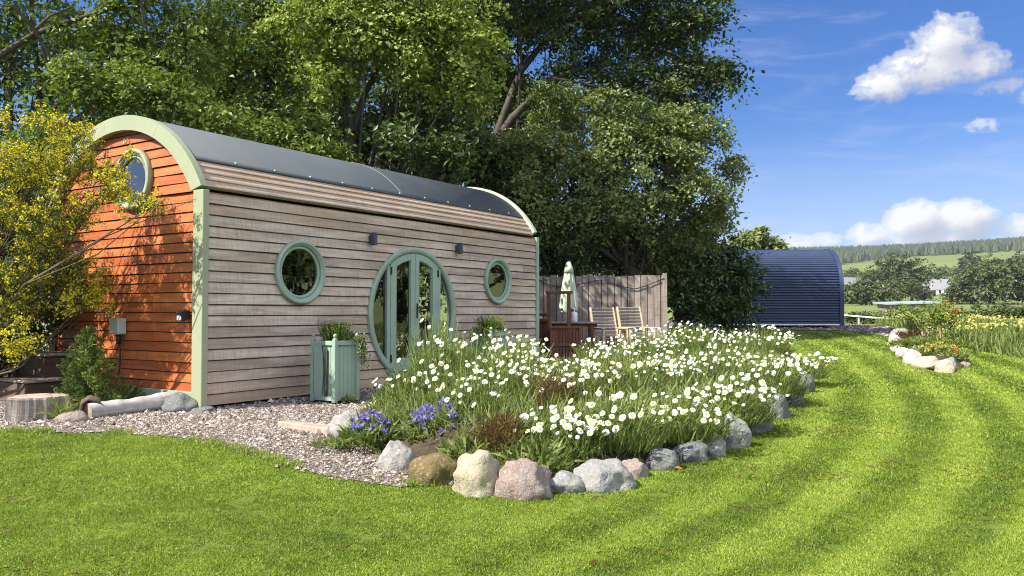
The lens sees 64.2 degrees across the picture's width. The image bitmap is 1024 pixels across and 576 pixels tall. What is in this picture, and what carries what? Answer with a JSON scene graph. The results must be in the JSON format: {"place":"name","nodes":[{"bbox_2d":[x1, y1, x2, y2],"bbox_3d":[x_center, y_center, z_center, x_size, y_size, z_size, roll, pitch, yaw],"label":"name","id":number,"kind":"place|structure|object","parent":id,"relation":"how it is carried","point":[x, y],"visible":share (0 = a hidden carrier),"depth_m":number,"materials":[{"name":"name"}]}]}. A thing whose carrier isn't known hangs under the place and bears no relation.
{"place":"outdoors","nodes":[
{"label":"outdoors","id":0,"kind":"place"},
{"bbox_2d":[0,324,896,486],"bbox_3d":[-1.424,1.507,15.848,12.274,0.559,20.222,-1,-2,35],"label":"gravel","id":1,"kind":"structure","parent":0,"point":[335,465],"depth_m":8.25,"materials":[{"name":"gravel"}]},
{"bbox_2d":[0,376,66,399],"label":"wooden step","id":2,"kind":"object","parent":1,"relation":"on","point":[11,386],"visible":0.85,"depth_m":10.81,"materials":[{"name":"brown wood"}]},
{"bbox_2d":[4,393,70,421],"bbox_3d":[-5.487,1.394,9.450,0.722,0.290,0.694,0,-2,0],"label":"tree stump","id":3,"kind":"object","parent":1,"relation":"on","point":[19,408],"visible":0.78,"depth_m":9.21,"materials":[{"name":"wood"}]},
{"bbox_2d":[17,351,82,393],"bbox_3d":[-6.472,1.203,11.563,0.840,0.580,0.716,-1,-2,33],"label":"wooden step","id":4,"kind":"object","parent":1,"relation":"on","point":[43,364],"visible":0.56,"depth_m":11.23,"materials":[{"name":"brown wood"}]},
{"bbox_2d":[52,324,126,407],"bbox_3d":[-5.247,1.007,10.143,0.942,1.119,0.918,0,-2,0],"label":"spruce sapling","id":5,"kind":"object","parent":1,"relation":"on","point":[89,381],"visible":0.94,"depth_m":10.06,"materials":[{"name":"plant"}]},
{"bbox_2d":[99,378,147,400],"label":"leafy plant","id":6,"kind":"object","parent":1,"relation":"on","point":[129,392],"visible":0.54,"depth_m":10.48,"materials":[{"name":"green plant"}]},
{"bbox_2d":[84,392,170,417],"bbox_3d":[-4.577,1.416,9.774,0.231,0.231,0.983,-1,1,38],"label":"fallen log","id":7,"kind":"object","parent":1,"relation":"on","point":[155,401],"visible":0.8,"depth_m":9.68,"materials":[{"name":"wood"}]},
{"bbox_2d":[161,391,197,411],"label":"stone","id":8,"kind":"object","parent":1,"relation":"on","point":[177,401],"visible":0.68,"depth_m":9.88,"materials":[{"name":"stone"}]},
{"bbox_2d":[42,115,538,406],"bbox_3d":[-3.170,-0.269,14.252,3.872,3.995,7.941,-1,-2,33],"label":"cabin","id":9,"kind":"object","parent":1,"relation":"on","point":[225,312],"visible":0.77,"depth_m":11.31,"materials":[{"name":"wood"}]},
{"bbox_2d":[114,148,153,209],"bbox_3d":[-5.082,-1.458,10.958,0.820,0.820,0.105,-1,-2,33],"label":"round window","id":10,"kind":"structure","parent":9,"relation":"in","point":[144,157],"depth_m":10.79,"materials":[{"name":"green wood"}]},
{"bbox_2d":[273,240,325,303],"bbox_3d":[-2.935,-0.218,11.294,0.115,0.880,0.880,-1,-2,33],"label":"round window","id":11,"kind":"structure","parent":9,"relation":"in","point":[316,257],"depth_m":11.32,"materials":[{"name":"green paint"}]},
{"bbox_2d":[389,254,414,371],"bbox_3d":[-1.755,0.381,13.053,0.073,1.896,0.598,-1,-2,33],"label":"door leaf","id":12,"kind":"structure","parent":9,"relation":"in","point":[410,258],"depth_m":13.02,"materials":[{"name":"green paint"}]},
{"bbox_2d":[415,254,438,368],"bbox_3d":[-1.402,0.395,13.544,0.119,1.896,0.598,-1,-2,33],"label":"door leaf","id":13,"kind":"structure","parent":9,"relation":"in","point":[426,272],"depth_m":13.57,"materials":[{"name":"green paint"}]},
{"bbox_2d":[483,258,511,303],"bbox_3d":[-0.279,-0.129,15.327,0.115,0.850,0.850,-1,-2,33],"label":"round window","id":14,"kind":"structure","parent":9,"relation":"in","point":[506,272],"depth_m":15.39,"materials":[{"name":"green paint"}]},
{"bbox_2d":[278,420,329,434],"bbox_3d":[-2.119,1.450,8.471,0.873,0.075,0.150,-1,-2,40],"label":"timber edging","id":15,"kind":"object","parent":1,"relation":"on","point":[304,426],"visible":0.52,"depth_m":8.43,"materials":[{"name":"wood"}]},
{"bbox_2d":[310,333,359,402],"bbox_3d":[-2.361,1.050,10.869,0.460,0.895,0.476,-1,-2,33],"label":"planter","id":16,"kind":"object","parent":1,"relation":"on","point":[334,370],"visible":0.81,"depth_m":10.72,"materials":[{"name":"green paint"}]},
{"bbox_2d":[316,319,371,370],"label":"heather","id":17,"kind":"object","parent":16,"relation":"in","point":[341,332],"visible":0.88,"depth_m":10.84,"materials":[{"name":"green plant"}]},
{"bbox_2d":[327,410,361,437],"bbox_3d":[-1.603,1.365,8.074,0.437,0.319,0.384,1,-2,-17],"label":"boulder","id":18,"kind":"object","parent":1,"relation":"on","point":[340,420],"visible":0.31,"depth_m":7.98,"materials":[{"name":"stone"}]},
{"bbox_2d":[375,440,416,470],"bbox_3d":[-0.955,1.405,6.822,0.369,0.259,0.307,1,-2,-29],"label":"boulder","id":19,"kind":"object","parent":1,"relation":"on","point":[397,454],"visible":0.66,"depth_m":6.72,"materials":[{"name":"stone"}]},
{"bbox_2d":[469,327,506,362],"bbox_3d":[-0.404,1.103,13.840,0.460,0.895,0.460,-1,-2,33],"label":"planter","id":20,"kind":"object","parent":1,"relation":"on","point":[503,334],"visible":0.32,"depth_m":13.73,"materials":[{"name":"green paint"}]},
{"bbox_2d":[469,314,506,350],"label":"heather","id":21,"kind":"object","parent":20,"relation":"in","point":[487,324],"visible":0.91,"depth_m":13.68,"materials":[{"name":"green plant"}]},
{"bbox_2d":[546,291,581,362],"bbox_3d":[1.082,0.823,17.188,0.739,1.526,0.510,0,-2,0],"label":"patio bar","id":22,"kind":"object","parent":1,"relation":"on","point":[562,340],"visible":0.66,"depth_m":16.97,"materials":[{"name":"wood"}]},
{"bbox_2d":[559,262,577,311],"bbox_3d":[1.329,0.466,19.095,0.480,2.174,0.480,0,-2,0],"label":"parasol","id":23,"kind":"object","parent":1,"relation":"on","point":[568,283],"visible":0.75,"depth_m":19.01,"materials":[{"name":"white fabric"}]},
{"bbox_2d":[539,273,667,349],"bbox_3d":[1.911,0.604,20.340,3.854,1.917,0.190,0,-2,9],"label":"board fence","id":24,"kind":"object","parent":1,"relation":"on","point":[650,300],"visible":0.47,"depth_m":20.20,"materials":[{"name":"wood"}]},
{"bbox_2d":[589,307,628,354],"bbox_3d":[2.224,0.997,18.761,0.730,1.116,0.834,1,-2,-19],"label":"garden armchair","id":25,"kind":"object","parent":1,"relation":"on","point":[603,326],"visible":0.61,"depth_m":18.98,"materials":[{"name":"brown wood"}]},
{"bbox_2d":[616,306,657,348],"bbox_3d":[2.862,0.983,18.861,0.730,1.116,0.834,1,-2,-19],"label":"garden armchair","id":26,"kind":"object","parent":1,"relation":"on","point":[627,321],"visible":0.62,"depth_m":19.08,"materials":[{"name":"brown wood"}]},
{"bbox_2d":[0,329,1023,575],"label":"lawn","id":27,"kind":"structure","parent":0,"point":[994,525],"depth_m":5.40,"materials":[{"name":"plant"}]},
{"bbox_2d":[409,452,456,486],"bbox_3d":[-0.599,1.417,6.352,0.409,0.265,0.337,0,-2,-12],"label":"boulder","id":28,"kind":"object","parent":27,"relation":"on","point":[439,467],"visible":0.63,"depth_m":6.25,"materials":[{"name":"stone"}]},
{"bbox_2d":[452,449,500,497],"bbox_3d":[-0.251,1.381,6.077,0.392,0.367,0.360,1,-2,-37],"label":"boulder","id":29,"kind":"object","parent":27,"relation":"on","point":[475,474],"visible":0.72,"depth_m":5.96,"materials":[{"name":"stone"}]},
{"bbox_2d":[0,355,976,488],"bbox_3d":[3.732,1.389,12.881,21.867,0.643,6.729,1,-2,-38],"label":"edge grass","id":30,"kind":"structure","parent":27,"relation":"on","point":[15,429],"depth_m":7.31,"materials":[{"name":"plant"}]},
{"bbox_2d":[0,398,1013,575],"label":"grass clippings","id":31,"kind":"object","parent":27,"relation":"on","point":[592,561],"depth_m":5.88,"materials":[{"name":"green plant"}]},
{"bbox_2d":[494,458,552,501],"bbox_3d":[0.076,1.403,5.983,0.478,0.307,0.378,-1,-2,17],"label":"boulder","id":32,"kind":"object","parent":27,"relation":"on","point":[522,479],"visible":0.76,"depth_m":5.85,"materials":[{"name":"pink stone"}]},
{"bbox_2d":[550,470,584,493],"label":"boulder","id":33,"kind":"object","parent":27,"relation":"on","point":[563,481],"visible":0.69,"depth_m":6.02,"materials":[{"name":"stone"}]},
{"bbox_2d":[573,458,636,493],"bbox_3d":[0.688,1.431,6.232,0.517,0.247,0.405,1,-2,-22],"label":"boulder","id":34,"kind":"object","parent":27,"relation":"on","point":[605,475],"visible":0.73,"depth_m":6.11,"materials":[{"name":"stone"}]},
{"bbox_2d":[622,458,648,478],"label":"boulder","id":35,"kind":"object","parent":27,"relation":"on","point":[636,468],"visible":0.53,"depth_m":6.50,"materials":[{"name":"pink stone"}]},
{"bbox_2d":[644,447,679,470],"bbox_3d":[1.258,1.443,6.845,0.308,0.208,0.236,0,-2,-6],"label":"boulder","id":36,"kind":"object","parent":27,"relation":"on","point":[659,459],"visible":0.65,"depth_m":6.77,"materials":[{"name":"stone"}]},
{"bbox_2d":[673,440,709,462],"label":"boulder","id":37,"kind":"object","parent":27,"relation":"on","point":[693,451],"visible":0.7,"depth_m":7.07,"materials":[{"name":"stone"}]},
{"bbox_2d":[703,434,726,457],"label":"boulder","id":38,"kind":"object","parent":27,"relation":"on","point":[716,449],"visible":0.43,"depth_m":7.29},
{"bbox_2d":[717,412,751,448],"bbox_3d":[2.101,1.367,7.795,0.353,0.385,0.268,1,-2,-22],"label":"boulder","id":39,"kind":"object","parent":27,"relation":"on","point":[739,435],"visible":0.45,"depth_m":7.69,"materials":[{"name":"stone"}]},
{"bbox_2d":[0,0,1023,247],"label":"sky","id":40,"kind":"structure","parent":0,"point":[868,122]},
{"bbox_2d":[6,250,1023,356],"bbox_3d":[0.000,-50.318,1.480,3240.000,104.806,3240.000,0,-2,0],"label":"ground","id":41,"kind":"structure","parent":0,"point":[948,260],"depth_m":654.72,"materials":[{"name":"plant"}]},
{"bbox_2d":[0,173,82,381],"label":"evergreen bush","id":42,"kind":"object","parent":41,"relation":"on","point":[4,363],"visible":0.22,"depth_m":11.39,"materials":[{"name":"green plant"}]},
{"bbox_2d":[0,2,134,336],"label":"broadleaf tree","id":43,"kind":"object","parent":41,"relation":"on","point":[14,66],"visible":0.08,"depth_m":21.20,"materials":[{"name":"green plant"}]},
{"bbox_2d":[0,102,196,374],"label":"gorse bush","id":44,"kind":"object","parent":41,"relation":"on","point":[33,172],"visible":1,"depth_m":9.94,"materials":[{"name":"plant"}]},
{"bbox_2d":[0,0,274,168],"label":"broadleaf tree","id":45,"kind":"object","parent":41,"relation":"on","point":[148,42],"visible":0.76,"depth_m":18.61,"materials":[{"name":"green plant"}]},
{"bbox_2d":[0,20,367,255],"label":"broadleaf tree","id":46,"kind":"object","parent":41,"relation":"on","point":[106,84],"visible":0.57,"depth_m":17.46,"materials":[{"name":"green plant"}]},
{"bbox_2d":[149,0,369,229],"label":"broadleaf tree","id":47,"kind":"object","parent":41,"relation":"on","point":[271,60],"visible":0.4,"depth_m":21.56,"materials":[{"name":"green plant"}]},
{"bbox_2d":[118,0,581,240],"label":"broadleaf tree","id":48,"kind":"object","parent":41,"relation":"on","point":[373,87],"visible":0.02,"depth_m":28.53,"materials":[{"name":"green plant"}]},
{"bbox_2d":[248,0,515,176],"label":"broadleaf tree","id":49,"kind":"object","parent":41,"relation":"on","point":[397,24],"visible":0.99,"depth_m":18.64,"materials":[{"name":"green plant"}]},
{"bbox_2d":[274,58,571,279],"bbox_3d":[-2.038,-2.346,20.508,7.399,8.086,6.444,0,-2,0],"label":"broadleaf tree","id":50,"kind":"object","parent":41,"relation":"on","point":[456,153],"visible":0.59,"depth_m":20.19,"materials":[{"name":"green plant"}]},
{"bbox_2d":[539,235,609,278],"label":"laurel bush","id":51,"kind":"object","parent":41,"relation":"on","point":[581,267],"visible":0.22,"depth_m":21.91,"materials":[{"name":"green plant"}]},
{"bbox_2d":[432,0,764,213],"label":"broadleaf tree","id":52,"kind":"object","parent":41,"relation":"on","point":[670,30],"visible":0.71,"depth_m":22.64,"materials":[{"name":"green plant"}]},
{"bbox_2d":[478,69,757,277],"bbox_3d":[2.879,-2.204,21.738,7.772,7.634,3.805,0,-2,0],"label":"broadleaf tree","id":53,"kind":"object","parent":41,"relation":"on","point":[664,149],"visible":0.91,"depth_m":21.36,"materials":[{"name":"green plant"}]},
{"bbox_2d":[569,217,698,290],"bbox_3d":[3.325,-0.314,23.123,4.319,3.896,2.895,0,-2,0],"label":"broom bush","id":54,"kind":"object","parent":41,"relation":"on","point":[660,267],"visible":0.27,"depth_m":22.43,"materials":[{"name":"green plant"}]},
{"bbox_2d":[649,234,728,335],"bbox_3d":[4.816,-0.066,24.275,3.285,3.396,3.417,0,-2,0],"label":"laurel bush","id":55,"kind":"object","parent":41,"relation":"on","point":[697,279],"visible":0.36,"depth_m":23.40,"materials":[{"name":"green plant"}]},
{"bbox_2d":[667,231,780,333],"bbox_3d":[5.930,-0.122,24.835,3.932,3.429,3.257,1,-2,-22],"label":"laurel bush","id":56,"kind":"object","parent":41,"relation":"on","point":[737,286],"visible":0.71,"depth_m":24.14,"materials":[{"name":"green plant"}]},
{"bbox_2d":[726,224,796,249],"bbox_3d":[10.341,-0.482,34.984,3.584,4.523,2.482,0,-2,0],"label":"tree","id":57,"kind":"object","parent":41,"relation":"on","point":[758,238],"visible":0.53,"depth_m":34.63,"materials":[{"name":"green plant"}]},
{"bbox_2d":[844,310,882,323],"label":"hedge bush","id":58,"kind":"object","parent":41,"relation":"on","point":[852,320],"visible":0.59,"depth_m":52.09,"materials":[{"name":"green plant"}]},
{"bbox_2d":[706,236,1023,263],"bbox_3d":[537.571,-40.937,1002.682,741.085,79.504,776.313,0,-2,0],"label":"forest","id":59,"kind":"object","parent":41,"relation":"on","point":[851,253],"visible":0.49,"depth_m":891.05,"materials":[{"name":"plant"}]},
{"bbox_2d":[844,277,901,304],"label":"broadleaf tree","id":60,"kind":"object","parent":41,"relation":"on","point":[865,291],"visible":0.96,"depth_m":193.69,"materials":[{"name":"green plant"}]},
{"bbox_2d":[872,252,909,301],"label":"broadleaf tree","id":61,"kind":"object","parent":41,"relation":"on","point":[889,259],"visible":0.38,"depth_m":228.49,"materials":[{"name":"green plant"}]},
{"bbox_2d":[881,275,923,301],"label":"broadleaf tree","id":62,"kind":"object","parent":41,"relation":"on","point":[916,287],"visible":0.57,"depth_m":203.20,"materials":[{"name":"green plant"}]},
{"bbox_2d":[882,253,941,300],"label":"broadleaf tree","id":63,"kind":"object","parent":41,"relation":"on","point":[924,278],"visible":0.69,"depth_m":223.98,"materials":[{"name":"green plant"}]},
{"bbox_2d":[939,278,994,304],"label":"broadleaf tree","id":64,"kind":"object","parent":41,"relation":"on","point":[950,294],"visible":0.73,"depth_m":191.99,"materials":[{"name":"green plant"}]},
{"bbox_2d":[949,261,1023,303],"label":"broadleaf tree","id":65,"kind":"object","parent":41,"relation":"on","point":[966,273],"visible":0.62,"depth_m":190.57,"materials":[{"name":"green plant"}]},
{"bbox_2d":[979,258,1023,303],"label":"broadleaf tree","id":66,"kind":"object","parent":41,"relation":"on","point":[1020,267],"visible":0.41,"depth_m":186.01,"materials":[{"name":"green plant"}]},
{"bbox_2d":[980,259,1023,304],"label":"broadleaf tree","id":67,"kind":"object","parent":41,"relation":"on","point":[1001,284],"visible":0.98,"depth_m":183.18,"materials":[{"name":"green plant"}]},
{"bbox_2d":[982,302,1022,319],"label":"hedge bush","id":68,"kind":"object","parent":41,"relation":"on","point":[1006,311],"visible":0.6,"depth_m":43.03,"materials":[{"name":"green plant"}]},
{"bbox_2d":[359,352,778,477],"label":"soil","id":69,"kind":"structure","parent":0,"point":[425,446],"depth_m":7.13,"materials":[{"name":"soil"}]},
{"bbox_2d":[330,408,402,448],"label":"knapweed","id":70,"kind":"object","parent":69,"relation":"on","point":[359,432],"visible":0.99,"depth_m":7.32,"materials":[{"name":"green plant"}]},
{"bbox_2d":[366,399,425,436],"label":"leafy plant","id":71,"kind":"object","parent":69,"relation":"on","point":[395,419],"visible":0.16,"depth_m":7.77,"materials":[{"name":"green plant"}]},
{"bbox_2d":[371,367,429,402],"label":"daisy clump","id":72,"kind":"object","parent":69,"relation":"on","point":[393,382],"visible":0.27,"depth_m":9.35,"materials":[{"name":"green plant"}]},
{"bbox_2d":[392,397,469,443],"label":"knapweed","id":73,"kind":"object","parent":69,"relation":"on","point":[429,417],"visible":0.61,"depth_m":7.36,"materials":[{"name":"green plant"}]},
{"bbox_2d":[377,311,489,393],"bbox_3d":[-0.912,0.832,9.671,1.413,1.125,1.557,0,-2,0],"label":"daisy clump","id":74,"kind":"object","parent":69,"relation":"on","point":[436,361],"visible":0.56,"depth_m":9.52,"materials":[{"name":"green plant"}]},
{"bbox_2d":[416,357,498,400],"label":"daisy clump","id":75,"kind":"object","parent":69,"relation":"on","point":[446,376],"visible":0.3,"depth_m":9.03,"materials":[{"name":"green plant"}]},
{"bbox_2d":[425,369,516,414],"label":"daisy clump","id":76,"kind":"object","parent":69,"relation":"on","point":[478,389],"visible":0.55,"depth_m":8.12,"materials":[{"name":"green plant"}]},
{"bbox_2d":[432,328,511,380],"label":"daisy clump","id":77,"kind":"object","parent":69,"relation":"on","point":[483,353],"visible":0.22,"depth_m":10.43,"materials":[{"name":"green plant"}]},
{"bbox_2d":[434,426,510,459],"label":"leafy plant","id":78,"kind":"object","parent":69,"relation":"on","point":[445,448],"visible":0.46,"depth_m":6.63,"materials":[{"name":"green plant"}]},
{"bbox_2d":[466,409,537,457],"bbox_3d":[-0.087,1.230,6.796,0.688,0.506,0.676,0,-2,0],"label":"dry heath","id":79,"kind":"object","parent":69,"relation":"on","point":[494,428],"visible":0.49,"depth_m":6.71,"materials":[{"name":"brown plant"}]},
{"bbox_2d":[478,329,551,370],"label":"daisy clump","id":80,"kind":"object","parent":69,"relation":"on","point":[520,347],"visible":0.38,"depth_m":11.99,"materials":[{"name":"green plant"}]},
{"bbox_2d":[471,340,565,401],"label":"daisy clump","id":81,"kind":"object","parent":69,"relation":"on","point":[521,377],"visible":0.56,"depth_m":9.13,"materials":[{"name":"green plant"}]},
{"bbox_2d":[490,430,582,474],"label":"leafy plant","id":82,"kind":"object","parent":69,"relation":"on","point":[550,457],"visible":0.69,"depth_m":6.41,"materials":[{"name":"green plant"}]},
{"bbox_2d":[522,370,582,409],"bbox_3d":[0.419,1.162,8.568,0.720,0.646,0.725,0,-2,0],"label":"dry heath","id":83,"kind":"object","parent":69,"relation":"on","point":[553,382],"visible":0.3,"depth_m":8.51,"materials":[{"name":"brown plant"}]},
{"bbox_2d":[513,402,614,457],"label":"daisy clump","id":84,"kind":"object","parent":69,"relation":"on","point":[570,424],"visible":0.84,"depth_m":6.67,"materials":[{"name":"white plant"}]},
{"bbox_2d":[521,359,618,401],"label":"daisy clump","id":85,"kind":"object","parent":69,"relation":"on","point":[583,374],"visible":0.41,"depth_m":8.89,"materials":[{"name":"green plant"}]},
{"bbox_2d":[357,338,786,465],"bbox_3d":[1.788,1.241,12.106,4.386,0.753,12.013,-1,-2,28],"label":"ground cover","id":86,"kind":"object","parent":69,"relation":"on","point":[403,396],"visible":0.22,"depth_m":8.65,"materials":[{"name":"green plant"}]},
{"bbox_2d":[571,337,640,364],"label":"daisy clump","id":87,"kind":"object","parent":69,"relation":"on","point":[598,349],"visible":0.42,"depth_m":14.11,"materials":[{"name":"white plant"}]},
{"bbox_2d":[548,384,676,453],"bbox_3d":[0.868,1.120,7.126,1.107,0.542,1.096,0,-2,0],"label":"daisy clump","id":88,"kind":"object","parent":69,"relation":"on","point":[631,433],"visible":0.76,"depth_m":6.89,"materials":[{"name":"green plant"}]},
{"bbox_2d":[567,339,671,395],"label":"daisy clump","id":89,"kind":"object","parent":69,"relation":"on","point":[618,368],"visible":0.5,"depth_m":9.79,"materials":[{"name":"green plant"}]},
{"bbox_2d":[614,325,683,358],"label":"daisy clump","id":90,"kind":"object","parent":69,"relation":"on","point":[655,343],"visible":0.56,"depth_m":14.62,"materials":[{"name":"white plant"}]},
{"bbox_2d":[627,350,709,383],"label":"daisy clump","id":91,"kind":"object","parent":69,"relation":"on","point":[679,365],"visible":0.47,"depth_m":10.69,"materials":[{"name":"white plant"}]},
{"bbox_2d":[619,389,740,443],"bbox_3d":[1.532,1.160,7.637,1.218,0.465,1.257,0,-2,0],"label":"daisy clump","id":92,"kind":"object","parent":69,"relation":"on","point":[701,427],"visible":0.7,"depth_m":7.34,"materials":[{"name":"green plant"}]},
{"bbox_2d":[660,321,719,353],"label":"daisy clump","id":93,"kind":"object","parent":69,"relation":"on","point":[687,340],"visible":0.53,"depth_m":15.99,"materials":[{"name":"white plant"}]},
{"bbox_2d":[680,340,762,377],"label":"daisy clump","id":94,"kind":"object","parent":69,"relation":"on","point":[725,360],"visible":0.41,"depth_m":11.56,"materials":[{"name":"white plant"}]},
{"bbox_2d":[695,324,751,349],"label":"daisy clump","id":95,"kind":"object","parent":69,"relation":"on","point":[730,338],"visible":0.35,"depth_m":16.75,"materials":[{"name":"white plant"}]},
{"bbox_2d":[675,372,788,424],"bbox_3d":[2.279,1.137,8.558,1.199,0.509,1.179,1,-2,-29],"label":"daisy clump","id":96,"kind":"object","parent":69,"relation":"on","point":[745,404],"visible":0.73,"depth_m":8.29,"materials":[{"name":"white plant"}]},
{"bbox_2d":[730,323,802,358],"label":"daisy clump","id":97,"kind":"object","parent":69,"relation":"on","point":[782,346],"visible":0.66,"depth_m":15.90,"materials":[{"name":"white plant"}]},
{"bbox_2d":[723,350,815,396],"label":"daisy clump","id":98,"kind":"object","parent":69,"relation":"on","point":[789,379],"visible":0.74,"depth_m":10.38,"materials":[{"name":"green plant"}]},
{"bbox_2d":[756,351,837,379],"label":"daisy clump","id":99,"kind":"object","parent":69,"relation":"on","point":[817,371],"visible":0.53,"depth_m":12.42,"materials":[{"name":"white plant"}]},
{"bbox_2d":[703,324,891,334],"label":"gravel path","id":100,"kind":"structure","parent":0,"point":[840,329],"depth_m":27.59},
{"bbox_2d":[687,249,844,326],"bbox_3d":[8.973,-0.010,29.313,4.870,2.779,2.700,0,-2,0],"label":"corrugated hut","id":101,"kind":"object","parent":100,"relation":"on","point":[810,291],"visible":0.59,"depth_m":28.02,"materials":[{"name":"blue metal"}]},
{"bbox_2d":[873,301,939,314],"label":"field shed","id":102,"kind":"structure","parent":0,"point":[885,306],"depth_m":90.16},
{"bbox_2d":[902,330,967,369],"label":"rockery soil","id":103,"kind":"structure","parent":0,"point":[958,361],"depth_m":15.95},
{"bbox_2d":[897,299,957,335],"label":"azalea","id":104,"kind":"object","parent":103,"relation":"on","point":[910,318],"visible":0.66,"depth_m":20.61,"materials":[{"name":"green plant"}]},
{"bbox_2d":[900,332,974,348],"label":"alpine plant","id":105,"kind":"object","parent":103,"relation":"on","point":[960,342],"visible":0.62,"depth_m":18.11,"materials":[{"name":"green plant"}]},
{"bbox_2d":[906,340,971,356],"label":"alpine plant","id":106,"kind":"object","parent":103,"relation":"on","point":[938,347],"visible":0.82,"depth_m":16.05,"materials":[{"name":"green plant"}]},
{"bbox_2d":[913,294,968,337],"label":"azalea","id":107,"kind":"object","parent":103,"relation":"on","point":[939,318],"visible":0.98,"depth_m":19.93,"materials":[{"name":"green plant"}]},
{"bbox_2d":[871,313,1023,356],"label":"meadow","id":108,"kind":"structure","parent":0,"point":[995,335],"depth_m":20.96,"materials":[{"name":"green plant"}]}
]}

